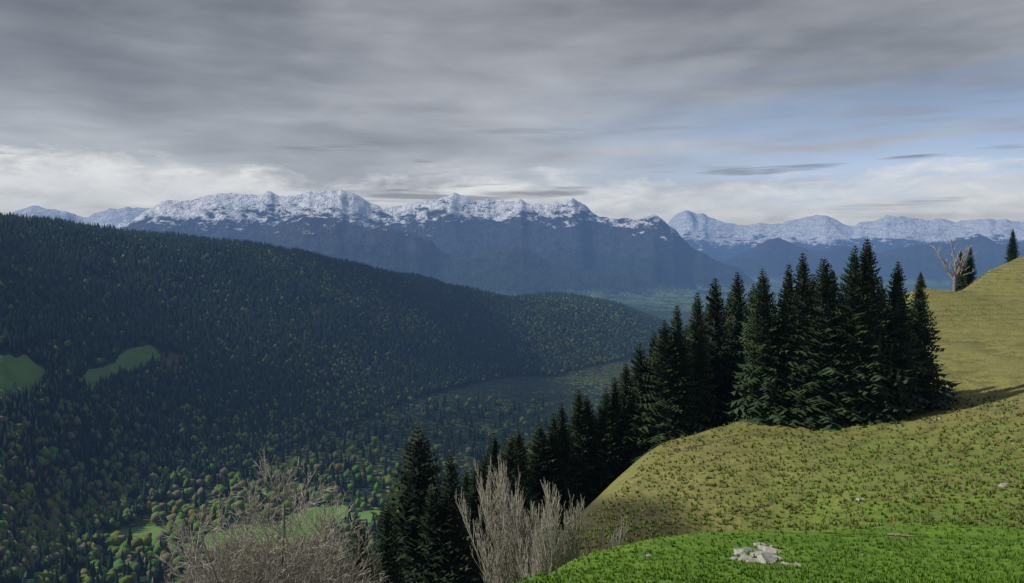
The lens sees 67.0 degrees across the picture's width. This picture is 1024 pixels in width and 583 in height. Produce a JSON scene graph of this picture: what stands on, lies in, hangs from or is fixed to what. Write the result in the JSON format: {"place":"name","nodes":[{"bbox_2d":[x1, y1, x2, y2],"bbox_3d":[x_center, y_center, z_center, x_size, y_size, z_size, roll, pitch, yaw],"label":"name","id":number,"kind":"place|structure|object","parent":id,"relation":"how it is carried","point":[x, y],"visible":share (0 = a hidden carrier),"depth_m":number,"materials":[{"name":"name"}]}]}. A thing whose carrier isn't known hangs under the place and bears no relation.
{"place":"outdoors","nodes":[
{"label":"outdoors","id":0,"kind":"place"},
{"bbox_2d":[0,189,1023,582],"bbox_3d":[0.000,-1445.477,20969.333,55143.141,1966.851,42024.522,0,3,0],"label":"ground","id":1,"kind":"structure","parent":0,"point":[656,265],"depth_m":1894.52,"materials":[{"name":"green plant"}]},
{"bbox_2d":[151,449,391,582],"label":"bush","id":2,"kind":"object","parent":1,"relation":"on","point":[296,570],"visible":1,"depth_m":35.92,"materials":[{"name":"grey plant"}]},
{"bbox_2d":[0,381,547,582],"bbox_3d":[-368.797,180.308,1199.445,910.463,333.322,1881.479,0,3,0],"label":"valley trees","id":3,"kind":"object","parent":1,"relation":"on","point":[96,570],"visible":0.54,"depth_m":1231.91,"materials":[{"name":"green plant"}]},
{"bbox_2d":[0,212,673,582],"bbox_3d":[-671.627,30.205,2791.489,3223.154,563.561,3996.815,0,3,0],"label":"hill forest","id":4,"kind":"object","parent":1,"relation":"on","point":[46,264],"visible":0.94,"depth_m":2007.23,"materials":[{"name":"green plant"}]},
{"bbox_2d":[340,512,380,582],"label":"spruce","id":5,"kind":"object","parent":1,"relation":"on","point":[355,535],"visible":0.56,"depth_m":74.32,"materials":[{"name":"green plant"}]},
{"bbox_2d":[367,543,379,575],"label":"spruce","id":6,"kind":"object","parent":1,"relation":"on","point":[372,553],"visible":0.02,"depth_m":87.11,"materials":[{"name":"green plant"}]},
{"bbox_2d":[370,500,412,582],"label":"spruce","id":7,"kind":"object","parent":1,"relation":"on","point":[388,564],"visible":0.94,"depth_m":77.60,"materials":[{"name":"green plant"}]},
{"bbox_2d":[366,424,472,582],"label":"spruce","id":8,"kind":"object","parent":1,"relation":"on","point":[418,478],"visible":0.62,"depth_m":87.07,"materials":[{"name":"green plant"}]},
{"bbox_2d":[402,484,475,582],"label":"spruce","id":9,"kind":"object","parent":1,"relation":"on","point":[430,528],"visible":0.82,"depth_m":83.89,"materials":[{"name":"green plant"}]},
{"bbox_2d":[418,452,485,582],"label":"spruce","id":10,"kind":"object","parent":1,"relation":"on","point":[457,549],"visible":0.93,"depth_m":84.06,"materials":[{"name":"green plant"}]},
{"bbox_2d":[459,469,470,516],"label":"spruce","id":11,"kind":"object","parent":1,"relation":"on","point":[465,481],"visible":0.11,"depth_m":95.03,"materials":[{"name":"green plant"}]},
{"bbox_2d":[462,463,485,577],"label":"spruce","id":12,"kind":"object","parent":1,"relation":"on","point":[473,503],"visible":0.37,"depth_m":92.15,"materials":[{"name":"green plant"}]},
{"bbox_2d":[479,452,489,487],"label":"spruce","id":13,"kind":"object","parent":1,"relation":"on","point":[482,465],"visible":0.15,"depth_m":103.89,"materials":[{"name":"green plant"}]},
{"bbox_2d":[471,432,501,581],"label":"spruce","id":14,"kind":"object","parent":1,"relation":"on","point":[494,454],"visible":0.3,"depth_m":91.12,"materials":[{"name":"green plant"}]},
{"bbox_2d":[468,436,546,582],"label":"spruce","id":15,"kind":"object","parent":1,"relation":"on","point":[511,459],"visible":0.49,"depth_m":89.70,"materials":[{"name":"green plant"}]},
{"bbox_2d":[513,428,544,541],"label":"spruce","id":16,"kind":"object","parent":1,"relation":"on","point":[519,443],"visible":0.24,"depth_m":94.54,"materials":[{"name":"green plant"}]},
{"bbox_2d":[454,455,628,582],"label":"bush","id":17,"kind":"object","parent":1,"relation":"on","point":[525,555],"visible":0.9,"depth_m":29.78,"materials":[{"name":"grey plant"}]},
{"bbox_2d":[523,421,565,528],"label":"spruce","id":18,"kind":"object","parent":1,"relation":"on","point":[538,460],"visible":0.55,"depth_m":96.96,"materials":[{"name":"green plant"}]},
{"bbox_2d":[538,411,576,533],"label":"spruce","id":19,"kind":"object","parent":1,"relation":"on","point":[552,434],"visible":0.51,"depth_m":98.04,"materials":[{"name":"green plant"}]},
{"bbox_2d":[555,403,588,524],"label":"spruce","id":20,"kind":"object","parent":1,"relation":"on","point":[564,432],"visible":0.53,"depth_m":99.22,"materials":[{"name":"green plant"}]},
{"bbox_2d":[567,388,610,509],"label":"spruce","id":21,"kind":"object","parent":1,"relation":"on","point":[579,437],"visible":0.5,"depth_m":101.80,"materials":[{"name":"green plant"}]},
{"bbox_2d":[590,409,597,427],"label":"spruce","id":22,"kind":"object","parent":1,"relation":"on","point":[594,414],"visible":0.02,"depth_m":120.98,"materials":[{"name":"green plant"}]},
{"bbox_2d":[582,395,606,508],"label":"spruce","id":23,"kind":"object","parent":1,"relation":"on","point":[592,423],"visible":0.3,"depth_m":102.68,"materials":[{"name":"green plant"}]},
{"bbox_2d":[584,387,623,506],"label":"spruce","id":24,"kind":"object","parent":1,"relation":"on","point":[604,425],"visible":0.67,"depth_m":102.33,"materials":[{"name":"green plant"}]},
{"bbox_2d":[590,376,636,490],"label":"spruce","id":25,"kind":"object","parent":1,"relation":"on","point":[615,398],"visible":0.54,"depth_m":102.88,"materials":[{"name":"green plant"}]},
{"bbox_2d":[617,364,635,475],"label":"spruce","id":26,"kind":"object","parent":1,"relation":"on","point":[625,383],"visible":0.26,"depth_m":105.00,"materials":[{"name":"green plant"}]},
{"bbox_2d":[611,342,660,468],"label":"spruce","id":27,"kind":"object","parent":1,"relation":"on","point":[638,384],"visible":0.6,"depth_m":103.32,"materials":[{"name":"green plant"}]},
{"bbox_2d":[623,331,660,469],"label":"spruce","id":28,"kind":"object","parent":1,"relation":"on","point":[652,341],"visible":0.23,"depth_m":103.81,"materials":[{"name":"green plant"}]},
{"bbox_2d":[622,319,698,467],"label":"spruce","id":29,"kind":"object","parent":1,"relation":"on","point":[664,403],"visible":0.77,"depth_m":101.46,"materials":[{"name":"green plant"}]},
{"bbox_2d":[641,305,716,440],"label":"spruce","id":30,"kind":"object","parent":1,"relation":"on","point":[680,343],"visible":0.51,"depth_m":102.29,"materials":[{"name":"green plant"}]},
{"bbox_2d":[682,323,689,343],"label":"spruce","id":31,"kind":"object","parent":1,"relation":"on","point":[686,332],"visible":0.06,"depth_m":116.47,"materials":[{"name":"green plant"}]},
{"bbox_2d":[684,292,726,431],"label":"spruce","id":32,"kind":"object","parent":1,"relation":"on","point":[699,351],"visible":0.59,"depth_m":104.53,"materials":[{"name":"green plant"}]},
{"bbox_2d":[703,278,744,429],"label":"spruce","id":33,"kind":"object","parent":1,"relation":"on","point":[720,353],"visible":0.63,"depth_m":107.91,"materials":[{"name":"green plant"}]},
{"bbox_2d":[722,293,731,340],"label":"spruce","id":34,"kind":"object","parent":1,"relation":"on","point":[727,305],"visible":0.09,"depth_m":122.89,"materials":[{"name":"green plant"}]},
{"bbox_2d":[723,271,751,415],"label":"spruce","id":35,"kind":"object","parent":1,"relation":"on","point":[736,311],"visible":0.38,"depth_m":111.89,"materials":[{"name":"green plant"}]},
{"bbox_2d":[743,283,755,341],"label":"spruce","id":36,"kind":"object","parent":1,"relation":"on","point":[753,286],"visible":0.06,"depth_m":128.35,"materials":[{"name":"green plant"}]},
{"bbox_2d":[720,267,794,425],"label":"spruce","id":37,"kind":"object","parent":1,"relation":"on","point":[762,340],"visible":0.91,"depth_m":98.30,"materials":[{"name":"green plant"}]},
{"bbox_2d":[729,543,801,566],"bbox_3d":[5.374,5.793,17.039,1.336,1.203,3.974,1,3,11],"label":"rock","id":38,"kind":"object","parent":1,"relation":"on","point":[763,553],"visible":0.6,"depth_m":16.39,"materials":[{"name":"stone"}]},
{"bbox_2d":[509,390,1023,582],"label":"grass tussocks","id":39,"kind":"object","parent":1,"relation":"on","point":[978,578],"depth_m":28.58,"materials":[{"name":"green plant"}]},
{"bbox_2d":[740,264,812,423],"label":"spruce","id":40,"kind":"object","parent":1,"relation":"on","point":[787,285],"visible":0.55,"depth_m":98.12,"materials":[{"name":"green plant"}]},
{"bbox_2d":[772,250,830,429],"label":"spruce","id":41,"kind":"object","parent":1,"relation":"on","point":[803,294],"visible":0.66,"depth_m":96.94,"materials":[{"name":"green plant"}]},
{"bbox_2d":[808,273,818,306],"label":"spruce","id":42,"kind":"object","parent":1,"relation":"on","point":[813,277],"visible":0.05,"depth_m":100.28,"materials":[{"name":"green plant"}]},
{"bbox_2d":[774,257,864,431],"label":"spruce","id":43,"kind":"object","parent":1,"relation":"on","point":[819,364],"visible":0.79,"depth_m":94.84,"materials":[{"name":"green plant"}]},
{"bbox_2d":[646,416,1013,572],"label":"stones","id":44,"kind":"object","parent":1,"relation":"on","point":[999,485],"visible":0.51,"depth_m":41.86,"materials":[{"name":"stone"}]},
{"bbox_2d":[830,270,838,306],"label":"spruce","id":45,"kind":"object","parent":1,"relation":"on","point":[837,298],"visible":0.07,"depth_m":189.32,"materials":[{"name":"green plant"}]},
{"bbox_2d":[810,246,892,428],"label":"spruce","id":46,"kind":"object","parent":1,"relation":"on","point":[851,291],"visible":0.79,"depth_m":93.67,"materials":[{"name":"green plant"}]},
{"bbox_2d":[829,236,919,425],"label":"spruce","id":47,"kind":"object","parent":1,"relation":"on","point":[880,403],"visible":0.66,"depth_m":93.44,"materials":[{"name":"green plant"}]},
{"bbox_2d":[876,285,905,358],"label":"spruce","id":48,"kind":"object","parent":1,"relation":"on","point":[883,303],"visible":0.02,"depth_m":99.01,"materials":[{"name":"green plant"}]},
{"bbox_2d":[789,532,1023,539],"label":"cattle trail","id":49,"kind":"object","parent":1,"relation":"on","point":[886,534],"visible":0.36,"depth_m":23.23,"materials":[{"name":"brown soil"}]},
{"bbox_2d":[880,261,933,418],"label":"spruce","id":50,"kind":"object","parent":1,"relation":"on","point":[898,301],"visible":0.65,"depth_m":95.18,"materials":[{"name":"green plant"}]},
{"bbox_2d":[914,271,927,288],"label":"spruce","id":51,"kind":"object","parent":1,"relation":"on","point":[922,277],"visible":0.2,"depth_m":225.17,"materials":[{"name":"green plant"}]},
{"bbox_2d":[904,277,964,413],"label":"spruce","id":52,"kind":"object","parent":1,"relation":"on","point":[919,325],"visible":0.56,"depth_m":98.52,"materials":[{"name":"green plant"}]},
{"bbox_2d":[932,239,975,291],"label":"bare tree","id":53,"kind":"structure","parent":1,"relation":"on","point":[959,270],"depth_m":251.38,"materials":[{"name":"grey wood"}]},
{"bbox_2d":[951,251,969,291],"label":"spruce","id":54,"kind":"object","parent":1,"relation":"on","point":[961,282],"visible":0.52,"depth_m":277.81,"materials":[{"name":"green plant"}]},
{"bbox_2d":[965,248,976,285],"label":"spruce","id":55,"kind":"object","parent":1,"relation":"on","point":[971,278],"visible":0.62,"depth_m":278.89,"materials":[{"name":"green plant"}]},
{"bbox_2d":[1004,229,1019,263],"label":"spruce","id":56,"kind":"object","parent":1,"relation":"on","point":[1011,252],"visible":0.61,"depth_m":288.59,"materials":[{"name":"green plant"}]},
{"bbox_2d":[0,0,1023,225],"label":"sky","id":57,"kind":"structure","parent":0,"point":[739,112],"materials":[{"name":"grey"}]}
]}

